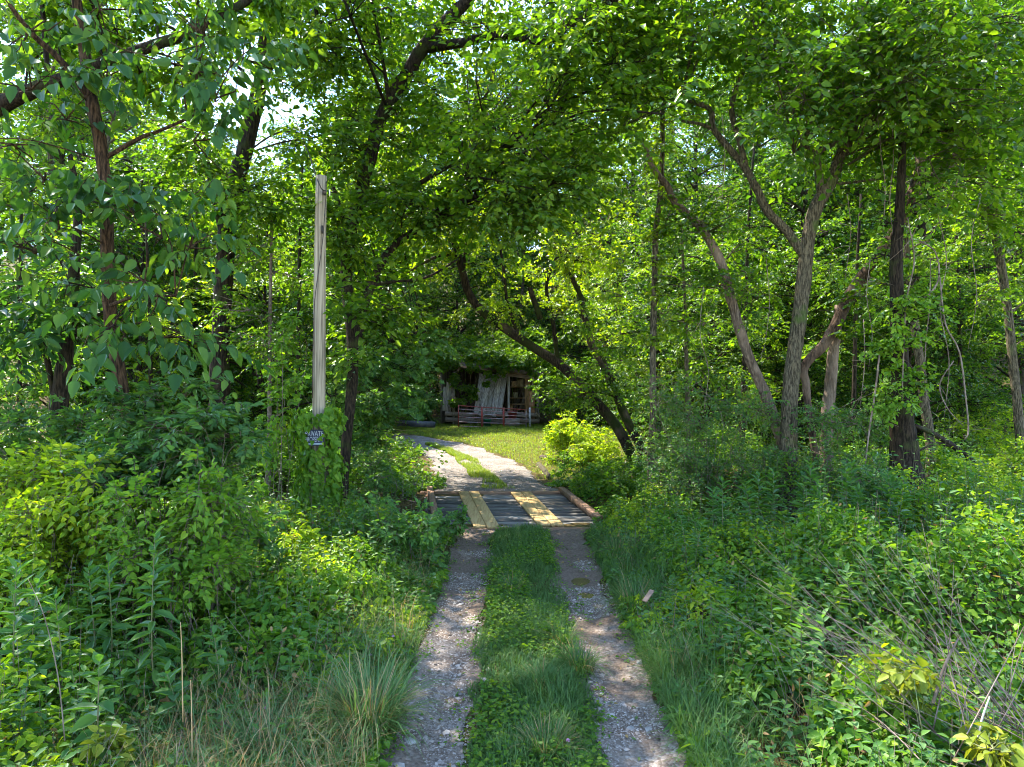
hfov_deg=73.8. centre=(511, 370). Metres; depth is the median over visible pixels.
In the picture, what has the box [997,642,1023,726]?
dry cane
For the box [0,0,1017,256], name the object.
sky
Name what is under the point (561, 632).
grass tussock
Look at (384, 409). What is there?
maple tree
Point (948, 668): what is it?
dry cane
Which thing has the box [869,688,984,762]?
dry cane
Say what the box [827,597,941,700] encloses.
dry cane
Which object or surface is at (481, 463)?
gravel
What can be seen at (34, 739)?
pale undergrowth
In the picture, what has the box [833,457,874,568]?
tall weed
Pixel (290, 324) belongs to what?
climbing vine
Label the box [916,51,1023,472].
grey tree
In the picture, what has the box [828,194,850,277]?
hanging vine
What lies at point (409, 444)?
bush
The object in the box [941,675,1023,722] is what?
dry cane
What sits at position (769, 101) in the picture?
forest tree
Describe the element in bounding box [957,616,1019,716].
dry cane
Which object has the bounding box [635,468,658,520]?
tall weed
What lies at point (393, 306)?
forest tree
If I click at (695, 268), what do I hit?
forest tree
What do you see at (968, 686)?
dry cane
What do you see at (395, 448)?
bank shrub
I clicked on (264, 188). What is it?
forest tree
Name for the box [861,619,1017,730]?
dry cane
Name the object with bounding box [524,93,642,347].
forest tree
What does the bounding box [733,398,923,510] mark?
honeysuckle
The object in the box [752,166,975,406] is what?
forest tree
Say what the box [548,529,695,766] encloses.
gravel track
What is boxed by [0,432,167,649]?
vine mound
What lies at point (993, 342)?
sapling
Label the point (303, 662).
dry grass
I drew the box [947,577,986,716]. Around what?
dry cane
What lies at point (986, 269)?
forest tree
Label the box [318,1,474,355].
forest tree
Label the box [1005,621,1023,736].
dry cane
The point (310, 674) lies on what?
grass tussock
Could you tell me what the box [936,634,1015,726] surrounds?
dry cane
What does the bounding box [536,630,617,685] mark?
grass tussock
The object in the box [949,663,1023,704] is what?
dry cane
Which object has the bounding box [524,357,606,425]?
bush
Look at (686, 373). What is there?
sapling
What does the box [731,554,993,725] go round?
dry cane
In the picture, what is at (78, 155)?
forest tree
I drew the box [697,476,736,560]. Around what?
tall weed
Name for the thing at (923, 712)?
dry cane
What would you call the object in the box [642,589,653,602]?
wood scrap
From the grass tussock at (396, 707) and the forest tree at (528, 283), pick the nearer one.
the grass tussock at (396, 707)
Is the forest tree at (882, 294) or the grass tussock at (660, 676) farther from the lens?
the forest tree at (882, 294)
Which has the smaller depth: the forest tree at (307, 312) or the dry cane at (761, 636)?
the dry cane at (761, 636)
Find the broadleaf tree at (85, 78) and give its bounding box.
[0,0,319,611]
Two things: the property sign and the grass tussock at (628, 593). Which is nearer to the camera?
the grass tussock at (628, 593)
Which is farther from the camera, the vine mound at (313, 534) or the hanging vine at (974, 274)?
the hanging vine at (974, 274)
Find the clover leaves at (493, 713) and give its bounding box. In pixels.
[465,525,608,766]
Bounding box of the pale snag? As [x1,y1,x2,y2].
[820,305,841,496]
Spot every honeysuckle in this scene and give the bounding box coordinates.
[627,372,801,519]
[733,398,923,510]
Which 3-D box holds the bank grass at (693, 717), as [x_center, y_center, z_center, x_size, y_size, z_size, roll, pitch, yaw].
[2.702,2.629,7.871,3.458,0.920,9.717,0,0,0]
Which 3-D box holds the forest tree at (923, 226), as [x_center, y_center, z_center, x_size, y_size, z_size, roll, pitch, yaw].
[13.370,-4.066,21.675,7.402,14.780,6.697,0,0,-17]
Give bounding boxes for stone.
[393,762,404,766]
[404,737,415,744]
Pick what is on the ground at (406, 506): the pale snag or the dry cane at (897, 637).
the pale snag
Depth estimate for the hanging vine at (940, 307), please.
11.91 m
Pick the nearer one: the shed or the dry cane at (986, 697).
the dry cane at (986, 697)
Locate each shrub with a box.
[0,381,107,536]
[49,357,273,643]
[144,473,299,617]
[319,489,470,574]
[338,429,446,489]
[348,440,425,510]
[547,451,646,526]
[830,452,910,517]
[893,471,1023,539]
[920,400,1023,490]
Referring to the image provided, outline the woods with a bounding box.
[143,0,837,304]
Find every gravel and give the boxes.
[388,435,552,490]
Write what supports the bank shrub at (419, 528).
on the ground at (406, 506)
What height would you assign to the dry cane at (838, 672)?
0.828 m
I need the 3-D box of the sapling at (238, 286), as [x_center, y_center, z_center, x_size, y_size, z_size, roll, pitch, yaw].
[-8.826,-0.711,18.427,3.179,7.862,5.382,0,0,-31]
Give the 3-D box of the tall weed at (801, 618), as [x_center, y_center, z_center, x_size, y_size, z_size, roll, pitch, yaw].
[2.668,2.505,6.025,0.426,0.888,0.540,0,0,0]
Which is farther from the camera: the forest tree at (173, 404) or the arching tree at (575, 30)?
the forest tree at (173, 404)
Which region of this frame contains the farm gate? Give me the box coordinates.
[458,405,526,427]
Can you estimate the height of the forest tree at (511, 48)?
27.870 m
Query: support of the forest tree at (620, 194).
on the ground at (406, 506)
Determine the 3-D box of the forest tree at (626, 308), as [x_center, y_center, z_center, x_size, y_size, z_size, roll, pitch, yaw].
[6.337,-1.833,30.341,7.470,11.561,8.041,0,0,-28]
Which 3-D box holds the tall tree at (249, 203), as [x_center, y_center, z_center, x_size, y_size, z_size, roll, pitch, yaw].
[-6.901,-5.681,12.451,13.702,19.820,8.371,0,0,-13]
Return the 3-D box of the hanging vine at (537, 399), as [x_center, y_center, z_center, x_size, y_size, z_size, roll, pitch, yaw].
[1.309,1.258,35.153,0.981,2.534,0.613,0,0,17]
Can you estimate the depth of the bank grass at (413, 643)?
7.04 m
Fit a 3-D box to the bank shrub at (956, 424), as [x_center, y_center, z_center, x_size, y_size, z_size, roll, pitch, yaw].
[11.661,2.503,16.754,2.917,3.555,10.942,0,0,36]
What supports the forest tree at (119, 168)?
on the ground at (406, 506)
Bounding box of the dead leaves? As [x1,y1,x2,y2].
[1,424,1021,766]
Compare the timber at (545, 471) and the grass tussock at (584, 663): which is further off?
the timber at (545, 471)
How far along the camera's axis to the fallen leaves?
7.69 m
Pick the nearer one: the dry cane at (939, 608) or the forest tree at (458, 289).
the dry cane at (939, 608)
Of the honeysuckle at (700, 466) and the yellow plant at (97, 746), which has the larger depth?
the honeysuckle at (700, 466)
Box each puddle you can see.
[571,578,589,585]
[577,592,595,598]
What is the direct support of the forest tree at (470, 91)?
on the ground at (406, 506)
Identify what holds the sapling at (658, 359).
on the ground at (406, 506)
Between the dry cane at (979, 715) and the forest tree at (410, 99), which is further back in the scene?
the forest tree at (410, 99)
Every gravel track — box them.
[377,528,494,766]
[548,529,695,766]
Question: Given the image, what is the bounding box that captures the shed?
[441,354,543,423]
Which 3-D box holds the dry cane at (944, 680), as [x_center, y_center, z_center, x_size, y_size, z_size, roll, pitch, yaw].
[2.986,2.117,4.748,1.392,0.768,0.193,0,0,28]
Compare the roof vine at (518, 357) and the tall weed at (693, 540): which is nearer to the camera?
the tall weed at (693, 540)
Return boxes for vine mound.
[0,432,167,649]
[69,443,273,662]
[218,512,322,589]
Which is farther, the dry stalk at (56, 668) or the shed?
the shed
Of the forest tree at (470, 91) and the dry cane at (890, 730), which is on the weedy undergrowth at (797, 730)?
the dry cane at (890, 730)
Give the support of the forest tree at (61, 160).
on the ground at (406, 506)
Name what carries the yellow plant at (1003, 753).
on the ground at (406, 506)
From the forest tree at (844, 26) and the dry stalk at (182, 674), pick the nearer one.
the dry stalk at (182, 674)
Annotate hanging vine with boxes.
[528,370,545,418]
[683,287,714,406]
[699,115,724,196]
[758,259,769,357]
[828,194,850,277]
[830,355,898,463]
[848,319,864,416]
[866,259,891,369]
[873,124,888,236]
[880,152,921,267]
[885,123,898,234]
[891,240,939,323]
[894,217,923,399]
[920,203,949,415]
[921,259,938,418]
[923,148,962,239]
[936,360,962,433]
[939,277,979,438]
[964,194,989,351]
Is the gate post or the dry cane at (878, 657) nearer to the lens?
the dry cane at (878, 657)
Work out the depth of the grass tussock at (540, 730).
5.16 m
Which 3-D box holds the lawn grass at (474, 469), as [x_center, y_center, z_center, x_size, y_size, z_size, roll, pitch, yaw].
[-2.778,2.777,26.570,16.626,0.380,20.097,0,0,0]
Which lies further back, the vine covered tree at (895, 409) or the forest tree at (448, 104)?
the forest tree at (448, 104)
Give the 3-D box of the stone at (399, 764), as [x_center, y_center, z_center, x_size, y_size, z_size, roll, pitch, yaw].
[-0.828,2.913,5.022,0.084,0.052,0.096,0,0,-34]
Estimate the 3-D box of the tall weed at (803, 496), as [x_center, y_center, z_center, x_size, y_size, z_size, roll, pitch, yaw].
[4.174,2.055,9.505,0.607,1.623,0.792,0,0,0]
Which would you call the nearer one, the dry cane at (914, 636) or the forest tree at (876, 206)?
the dry cane at (914, 636)
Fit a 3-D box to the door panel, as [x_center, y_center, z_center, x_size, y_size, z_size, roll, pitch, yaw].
[1.050,1.850,35.980,0.300,1.500,0.035,0,0,0]
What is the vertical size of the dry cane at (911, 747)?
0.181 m
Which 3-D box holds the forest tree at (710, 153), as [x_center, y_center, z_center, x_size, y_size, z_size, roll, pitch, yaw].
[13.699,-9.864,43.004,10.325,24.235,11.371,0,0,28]
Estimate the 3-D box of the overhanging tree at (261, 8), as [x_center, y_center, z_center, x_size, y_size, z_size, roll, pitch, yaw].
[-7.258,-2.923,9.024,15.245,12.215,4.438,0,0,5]
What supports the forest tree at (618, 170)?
on the ground at (406, 506)
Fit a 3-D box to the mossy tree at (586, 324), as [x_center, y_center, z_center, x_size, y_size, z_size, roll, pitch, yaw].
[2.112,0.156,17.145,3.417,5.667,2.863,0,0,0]
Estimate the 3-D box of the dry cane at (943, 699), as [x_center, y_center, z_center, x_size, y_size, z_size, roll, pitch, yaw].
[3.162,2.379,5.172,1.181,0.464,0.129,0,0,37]
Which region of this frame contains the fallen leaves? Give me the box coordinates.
[413,440,677,766]
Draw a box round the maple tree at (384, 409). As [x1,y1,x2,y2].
[283,165,458,471]
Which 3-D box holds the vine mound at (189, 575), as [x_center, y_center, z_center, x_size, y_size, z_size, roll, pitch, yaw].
[-3.424,1.850,6.845,2.060,2.334,1.735,0,0,0]
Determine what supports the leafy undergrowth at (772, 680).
on the ground at (406, 506)
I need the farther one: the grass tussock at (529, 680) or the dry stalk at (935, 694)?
the grass tussock at (529, 680)
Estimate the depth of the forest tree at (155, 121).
21.36 m
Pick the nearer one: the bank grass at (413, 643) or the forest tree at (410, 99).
the bank grass at (413, 643)
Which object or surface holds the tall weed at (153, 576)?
on the ground at (406, 506)
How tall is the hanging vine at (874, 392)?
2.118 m
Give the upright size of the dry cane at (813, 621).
1.003 m
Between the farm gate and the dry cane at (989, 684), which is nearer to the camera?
the dry cane at (989, 684)
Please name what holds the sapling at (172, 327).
on the ground at (406, 506)
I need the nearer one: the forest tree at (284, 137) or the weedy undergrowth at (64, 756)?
the weedy undergrowth at (64, 756)
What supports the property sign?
attached to the utility pole
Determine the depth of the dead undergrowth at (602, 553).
6.49 m
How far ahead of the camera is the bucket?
34.85 m
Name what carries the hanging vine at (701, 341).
hanging from the bent tree at (729, 290)
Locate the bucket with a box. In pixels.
[483,419,491,426]
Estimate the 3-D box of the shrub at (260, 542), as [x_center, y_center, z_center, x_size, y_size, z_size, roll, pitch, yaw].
[-3.662,2.055,8.197,2.206,1.898,1.464,0,0,0]
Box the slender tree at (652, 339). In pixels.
[570,41,701,505]
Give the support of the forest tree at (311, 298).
on the ground at (406, 506)
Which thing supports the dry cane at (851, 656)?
on the creeping undergrowth at (833, 758)
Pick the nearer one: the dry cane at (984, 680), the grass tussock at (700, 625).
the dry cane at (984, 680)
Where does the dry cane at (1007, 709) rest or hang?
on the weedy undergrowth at (797, 730)
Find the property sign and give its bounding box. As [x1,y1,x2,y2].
[305,430,323,445]
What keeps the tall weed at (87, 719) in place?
on the ground at (406, 506)
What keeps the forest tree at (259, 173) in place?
on the ground at (406, 506)
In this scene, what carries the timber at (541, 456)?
on the ground at (406, 506)
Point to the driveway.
(450, 472)
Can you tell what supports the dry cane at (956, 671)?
on the weedy undergrowth at (797, 730)
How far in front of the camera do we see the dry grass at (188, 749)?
4.99 m
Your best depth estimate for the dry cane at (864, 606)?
5.56 m
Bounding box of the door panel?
[529,391,534,418]
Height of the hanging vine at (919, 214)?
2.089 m
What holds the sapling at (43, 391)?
on the ground at (406, 506)
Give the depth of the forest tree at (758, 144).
51.82 m
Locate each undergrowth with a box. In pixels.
[0,398,446,766]
[0,417,454,766]
[0,421,447,766]
[0,425,450,766]
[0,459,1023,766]
[1,364,1018,510]
[544,424,1023,766]
[547,424,1023,766]
[556,401,1023,766]
[566,424,1023,766]
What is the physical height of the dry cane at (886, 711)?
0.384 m
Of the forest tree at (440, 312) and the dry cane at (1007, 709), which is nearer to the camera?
the dry cane at (1007, 709)
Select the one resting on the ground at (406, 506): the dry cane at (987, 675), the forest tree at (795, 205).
the forest tree at (795, 205)
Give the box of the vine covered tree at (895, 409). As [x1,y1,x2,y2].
[840,140,980,542]
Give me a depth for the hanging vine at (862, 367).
11.90 m
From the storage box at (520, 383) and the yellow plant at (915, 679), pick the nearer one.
the yellow plant at (915, 679)
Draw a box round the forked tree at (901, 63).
[626,0,1023,521]
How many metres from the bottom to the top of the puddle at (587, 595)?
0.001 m
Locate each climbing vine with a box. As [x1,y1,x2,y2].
[247,310,310,513]
[286,404,349,541]
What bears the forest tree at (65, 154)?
on the ground at (406, 506)
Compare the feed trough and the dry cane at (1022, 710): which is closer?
the dry cane at (1022, 710)
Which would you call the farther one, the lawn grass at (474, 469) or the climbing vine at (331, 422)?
the lawn grass at (474, 469)
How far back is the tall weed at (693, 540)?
9.07 m
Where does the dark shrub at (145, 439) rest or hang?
on the ground at (406, 506)
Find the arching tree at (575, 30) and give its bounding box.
[247,0,732,516]
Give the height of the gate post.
1.104 m
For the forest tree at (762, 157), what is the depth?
28.64 m
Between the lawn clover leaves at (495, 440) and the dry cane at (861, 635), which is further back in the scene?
the lawn clover leaves at (495, 440)
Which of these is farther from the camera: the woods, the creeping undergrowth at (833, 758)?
the woods
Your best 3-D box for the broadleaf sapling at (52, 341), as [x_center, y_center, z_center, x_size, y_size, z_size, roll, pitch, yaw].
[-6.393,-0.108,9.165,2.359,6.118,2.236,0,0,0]
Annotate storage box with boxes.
[511,381,516,386]
[517,380,522,386]
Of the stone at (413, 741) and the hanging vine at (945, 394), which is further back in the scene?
the hanging vine at (945, 394)
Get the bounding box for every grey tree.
[822,173,996,489]
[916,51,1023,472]
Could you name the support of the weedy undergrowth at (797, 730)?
on the ground at (406, 506)
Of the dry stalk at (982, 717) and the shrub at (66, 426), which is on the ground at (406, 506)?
the shrub at (66, 426)
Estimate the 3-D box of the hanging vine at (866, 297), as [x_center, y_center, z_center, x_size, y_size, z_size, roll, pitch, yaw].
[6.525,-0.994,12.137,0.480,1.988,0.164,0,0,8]
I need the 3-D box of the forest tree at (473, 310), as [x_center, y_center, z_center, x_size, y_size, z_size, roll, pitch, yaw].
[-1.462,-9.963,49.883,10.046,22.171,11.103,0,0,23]
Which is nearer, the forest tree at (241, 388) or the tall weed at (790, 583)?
the tall weed at (790, 583)
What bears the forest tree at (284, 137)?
on the ground at (406, 506)
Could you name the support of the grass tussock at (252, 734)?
on the ground at (406, 506)
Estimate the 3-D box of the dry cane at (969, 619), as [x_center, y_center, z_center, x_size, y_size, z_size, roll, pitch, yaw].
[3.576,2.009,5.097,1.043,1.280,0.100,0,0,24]
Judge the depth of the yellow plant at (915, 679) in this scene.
4.71 m
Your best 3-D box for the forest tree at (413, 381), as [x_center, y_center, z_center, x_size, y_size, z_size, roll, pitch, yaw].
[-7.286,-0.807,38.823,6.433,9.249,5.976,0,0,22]
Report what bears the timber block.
on the ground at (406, 506)
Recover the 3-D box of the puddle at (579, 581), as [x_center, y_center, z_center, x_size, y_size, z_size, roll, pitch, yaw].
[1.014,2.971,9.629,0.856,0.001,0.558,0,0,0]
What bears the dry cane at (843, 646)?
on the creeping undergrowth at (833, 758)
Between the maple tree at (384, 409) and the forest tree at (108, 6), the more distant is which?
the forest tree at (108, 6)
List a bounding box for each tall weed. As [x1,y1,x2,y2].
[0,556,61,748]
[34,586,87,740]
[63,651,122,766]
[68,552,136,689]
[121,526,180,712]
[151,625,234,733]
[258,535,293,600]
[380,498,409,542]
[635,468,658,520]
[672,511,709,572]
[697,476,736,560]
[712,616,757,647]
[736,467,792,560]
[759,565,806,647]
[787,459,828,565]
[788,600,841,701]
[830,543,924,645]
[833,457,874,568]
[872,469,921,571]
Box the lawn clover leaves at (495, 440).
[369,424,593,479]
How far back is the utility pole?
11.81 m
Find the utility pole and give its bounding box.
[287,104,329,542]
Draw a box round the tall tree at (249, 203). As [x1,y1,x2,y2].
[21,0,428,478]
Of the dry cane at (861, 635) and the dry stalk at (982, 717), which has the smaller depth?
the dry stalk at (982, 717)
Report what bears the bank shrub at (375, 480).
on the ground at (406, 506)
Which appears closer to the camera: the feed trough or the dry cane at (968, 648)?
the dry cane at (968, 648)
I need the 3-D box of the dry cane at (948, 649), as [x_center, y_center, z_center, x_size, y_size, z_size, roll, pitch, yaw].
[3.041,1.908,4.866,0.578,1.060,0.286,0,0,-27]
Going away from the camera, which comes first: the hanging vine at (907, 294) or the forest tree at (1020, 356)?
the hanging vine at (907, 294)
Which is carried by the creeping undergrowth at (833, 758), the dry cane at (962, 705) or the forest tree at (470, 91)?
the dry cane at (962, 705)
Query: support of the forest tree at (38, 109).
on the ground at (406, 506)
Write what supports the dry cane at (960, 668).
on the weedy undergrowth at (797, 730)
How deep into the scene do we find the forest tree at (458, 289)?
42.04 m
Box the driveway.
[340,432,557,490]
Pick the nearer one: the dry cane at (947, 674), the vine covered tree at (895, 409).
the dry cane at (947, 674)
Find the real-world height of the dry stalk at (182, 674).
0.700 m
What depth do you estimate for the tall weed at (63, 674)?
5.30 m
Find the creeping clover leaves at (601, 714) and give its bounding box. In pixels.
[352,530,692,766]
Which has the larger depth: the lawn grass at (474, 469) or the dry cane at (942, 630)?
the lawn grass at (474, 469)
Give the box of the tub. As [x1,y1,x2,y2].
[507,411,516,418]
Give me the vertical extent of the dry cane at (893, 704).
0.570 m
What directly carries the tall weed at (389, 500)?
on the ground at (406, 506)
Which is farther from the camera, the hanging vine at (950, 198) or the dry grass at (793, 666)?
the hanging vine at (950, 198)
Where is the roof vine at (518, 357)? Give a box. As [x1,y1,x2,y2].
[431,320,558,424]
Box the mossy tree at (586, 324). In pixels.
[528,268,659,473]
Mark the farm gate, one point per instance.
(482, 414)
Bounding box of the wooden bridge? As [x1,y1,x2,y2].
[420,486,602,529]
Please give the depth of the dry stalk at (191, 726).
4.60 m
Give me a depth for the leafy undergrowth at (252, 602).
6.29 m
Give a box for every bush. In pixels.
[395,384,443,424]
[399,438,428,454]
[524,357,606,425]
[541,409,629,467]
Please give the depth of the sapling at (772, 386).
17.30 m
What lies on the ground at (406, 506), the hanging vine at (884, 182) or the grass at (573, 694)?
the grass at (573, 694)
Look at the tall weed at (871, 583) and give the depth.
6.87 m
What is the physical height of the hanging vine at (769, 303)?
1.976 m
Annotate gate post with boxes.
[529,408,530,425]
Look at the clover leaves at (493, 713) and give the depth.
6.08 m
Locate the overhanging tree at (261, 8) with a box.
[0,0,326,188]
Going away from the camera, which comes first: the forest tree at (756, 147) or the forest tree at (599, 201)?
the forest tree at (756, 147)
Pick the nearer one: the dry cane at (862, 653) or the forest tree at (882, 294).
the dry cane at (862, 653)
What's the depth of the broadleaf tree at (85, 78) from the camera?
7.53 m
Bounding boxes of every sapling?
[0,145,99,443]
[0,153,147,441]
[83,222,236,416]
[119,211,257,396]
[189,203,330,500]
[237,159,389,477]
[577,254,683,446]
[616,227,764,497]
[679,142,822,476]
[782,194,929,455]
[881,196,1023,445]
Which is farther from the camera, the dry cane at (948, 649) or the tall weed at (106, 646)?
the tall weed at (106, 646)
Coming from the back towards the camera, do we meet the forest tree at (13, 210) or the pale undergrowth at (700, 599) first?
the forest tree at (13, 210)
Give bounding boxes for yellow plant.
[79,719,136,766]
[860,649,941,756]
[952,718,1023,766]
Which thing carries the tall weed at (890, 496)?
on the ground at (406, 506)
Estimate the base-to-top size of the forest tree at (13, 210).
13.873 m
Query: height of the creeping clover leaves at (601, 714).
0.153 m
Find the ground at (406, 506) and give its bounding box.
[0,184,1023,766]
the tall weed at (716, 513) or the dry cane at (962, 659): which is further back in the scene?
the tall weed at (716, 513)
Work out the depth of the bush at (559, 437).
20.65 m
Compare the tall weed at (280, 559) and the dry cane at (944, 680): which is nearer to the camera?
the dry cane at (944, 680)
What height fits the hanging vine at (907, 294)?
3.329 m
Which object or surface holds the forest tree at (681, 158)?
on the ground at (406, 506)
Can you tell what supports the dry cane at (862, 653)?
on the creeping undergrowth at (833, 758)
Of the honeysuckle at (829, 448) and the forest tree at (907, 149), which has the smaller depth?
the honeysuckle at (829, 448)
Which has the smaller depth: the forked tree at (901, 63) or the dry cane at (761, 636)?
the dry cane at (761, 636)
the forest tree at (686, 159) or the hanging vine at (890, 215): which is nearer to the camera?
the hanging vine at (890, 215)
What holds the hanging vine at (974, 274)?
hanging from the forked tree at (901, 63)
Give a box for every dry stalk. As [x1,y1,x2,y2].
[28,579,65,740]
[180,622,183,721]
[190,680,192,758]
[931,638,958,703]
[973,696,989,761]
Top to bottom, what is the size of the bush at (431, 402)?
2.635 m
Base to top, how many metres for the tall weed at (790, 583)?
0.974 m
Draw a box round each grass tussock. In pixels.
[199,681,312,766]
[252,645,373,733]
[280,637,457,764]
[486,568,530,595]
[505,707,593,766]
[508,656,574,690]
[525,613,589,654]
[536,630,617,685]
[585,531,651,559]
[591,565,672,618]
[620,625,721,696]
[640,602,758,690]
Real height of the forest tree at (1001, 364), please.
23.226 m
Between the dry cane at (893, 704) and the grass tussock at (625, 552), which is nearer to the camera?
the dry cane at (893, 704)
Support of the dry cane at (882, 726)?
on the weedy undergrowth at (797, 730)
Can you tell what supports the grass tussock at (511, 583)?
on the ground at (406, 506)
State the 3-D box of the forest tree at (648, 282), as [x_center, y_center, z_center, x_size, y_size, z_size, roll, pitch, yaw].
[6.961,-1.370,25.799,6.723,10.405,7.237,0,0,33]
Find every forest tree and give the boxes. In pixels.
[0,0,169,363]
[0,0,169,408]
[0,0,213,435]
[0,4,192,402]
[0,18,210,429]
[0,134,266,446]
[0,181,49,436]
[0,266,15,438]
[3,76,113,269]
[14,165,208,422]
[82,28,263,362]
[84,160,288,423]
[145,191,360,467]
[176,212,345,429]
[192,141,312,415]
[204,177,339,413]
[235,173,379,433]
[255,36,415,385]
[256,166,421,415]
[300,263,417,437]
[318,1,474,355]
[330,20,461,307]
[363,189,462,403]
[363,288,438,420]
[385,91,476,329]
[399,214,530,406]
[427,80,550,350]
[439,74,517,325]
[450,40,565,335]
[462,180,573,401]
[470,53,613,384]
[496,45,587,324]
[514,123,631,410]
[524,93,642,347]
[537,214,669,426]
[557,52,679,344]
[566,111,706,410]
[567,59,691,376]
[581,200,720,436]
[595,16,727,361]
[611,195,787,436]
[614,44,776,431]
[619,235,786,462]
[667,22,813,374]
[670,11,827,367]
[671,134,921,459]
[687,18,831,292]
[694,31,886,414]
[696,138,979,445]
[701,0,836,300]
[714,250,887,461]
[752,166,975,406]
[786,0,991,394]
[799,0,944,397]
[804,8,1023,440]
[806,0,1023,422]
[809,223,1023,462]
[888,0,1023,428]
[907,143,1023,416]
[956,2,1020,377]
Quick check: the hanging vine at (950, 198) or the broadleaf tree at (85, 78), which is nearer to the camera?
the broadleaf tree at (85, 78)
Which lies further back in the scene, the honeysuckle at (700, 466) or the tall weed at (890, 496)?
the honeysuckle at (700, 466)
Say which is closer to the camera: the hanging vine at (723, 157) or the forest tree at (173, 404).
the hanging vine at (723, 157)
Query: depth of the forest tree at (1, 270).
15.12 m
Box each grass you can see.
[1,508,456,766]
[1,529,450,766]
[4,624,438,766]
[4,635,440,766]
[367,422,637,488]
[460,521,611,766]
[577,506,977,766]
[603,547,1023,766]
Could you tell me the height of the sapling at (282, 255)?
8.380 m
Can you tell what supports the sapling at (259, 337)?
on the ground at (406, 506)
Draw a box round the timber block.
[505,418,519,426]
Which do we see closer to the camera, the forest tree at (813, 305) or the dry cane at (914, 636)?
the dry cane at (914, 636)
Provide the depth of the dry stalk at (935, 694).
4.68 m
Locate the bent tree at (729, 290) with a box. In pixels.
[608,143,791,478]
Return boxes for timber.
[536,462,552,479]
[539,455,560,463]
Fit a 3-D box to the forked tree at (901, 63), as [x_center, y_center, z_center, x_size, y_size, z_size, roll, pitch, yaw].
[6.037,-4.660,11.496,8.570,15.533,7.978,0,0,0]
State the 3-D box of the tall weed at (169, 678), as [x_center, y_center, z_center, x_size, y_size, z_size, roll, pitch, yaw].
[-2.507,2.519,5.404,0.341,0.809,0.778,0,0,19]
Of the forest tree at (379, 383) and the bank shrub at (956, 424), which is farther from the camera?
the forest tree at (379, 383)
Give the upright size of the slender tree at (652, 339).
12.429 m
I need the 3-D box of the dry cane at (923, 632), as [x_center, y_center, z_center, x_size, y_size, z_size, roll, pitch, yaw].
[3.305,2.124,5.463,0.188,1.220,1.196,0,0,-33]
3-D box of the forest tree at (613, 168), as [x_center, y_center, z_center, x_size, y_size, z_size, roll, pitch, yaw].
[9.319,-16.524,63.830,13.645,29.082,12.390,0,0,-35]
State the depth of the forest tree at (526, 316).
42.79 m
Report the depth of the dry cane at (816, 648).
5.26 m
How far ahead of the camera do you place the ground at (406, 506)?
11.38 m
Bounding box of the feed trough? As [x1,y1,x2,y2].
[397,420,434,427]
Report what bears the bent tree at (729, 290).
on the ground at (406, 506)
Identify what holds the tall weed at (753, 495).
on the ground at (406, 506)
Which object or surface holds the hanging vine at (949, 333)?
hanging from the vine covered tree at (895, 409)
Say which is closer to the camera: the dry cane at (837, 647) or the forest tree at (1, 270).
the dry cane at (837, 647)
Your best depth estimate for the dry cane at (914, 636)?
4.73 m
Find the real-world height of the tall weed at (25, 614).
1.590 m
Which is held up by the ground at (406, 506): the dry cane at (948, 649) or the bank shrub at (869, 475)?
the bank shrub at (869, 475)
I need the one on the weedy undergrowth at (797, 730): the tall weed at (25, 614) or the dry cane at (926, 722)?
the dry cane at (926, 722)
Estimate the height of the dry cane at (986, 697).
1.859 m
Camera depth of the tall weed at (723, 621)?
6.60 m
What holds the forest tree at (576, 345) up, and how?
on the ground at (406, 506)
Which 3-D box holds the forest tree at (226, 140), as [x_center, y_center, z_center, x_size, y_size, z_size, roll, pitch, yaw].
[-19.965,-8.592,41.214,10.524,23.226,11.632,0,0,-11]
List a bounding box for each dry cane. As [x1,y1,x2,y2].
[669,585,868,711]
[724,567,931,704]
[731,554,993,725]
[743,610,965,719]
[757,540,944,742]
[778,532,966,720]
[793,600,945,761]
[798,634,904,710]
[799,620,964,753]
[799,672,981,766]
[801,613,955,731]
[804,601,977,716]
[807,627,985,762]
[809,551,978,720]
[813,644,880,714]
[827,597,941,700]
[837,616,1023,728]
[844,641,1010,733]
[845,665,934,748]
[847,545,972,727]
[848,699,918,758]
[856,619,953,723]
[858,552,1014,739]
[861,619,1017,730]
[862,639,1023,734]
[869,528,1017,734]
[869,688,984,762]
[873,705,954,765]
[884,521,1023,712]
[887,689,959,728]
[888,598,1017,723]
[908,587,975,763]
[913,551,1023,681]
[916,539,1023,720]
[916,626,1001,689]
[918,524,959,711]
[927,614,968,719]
[927,691,1023,740]
[928,560,980,728]
[933,632,1023,727]
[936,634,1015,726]
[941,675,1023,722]
[942,640,1011,728]
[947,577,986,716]
[949,627,1023,766]
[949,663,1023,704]
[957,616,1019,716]
[958,634,989,744]
[977,678,1023,763]
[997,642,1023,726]
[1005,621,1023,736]
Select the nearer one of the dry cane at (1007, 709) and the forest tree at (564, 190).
the dry cane at (1007, 709)

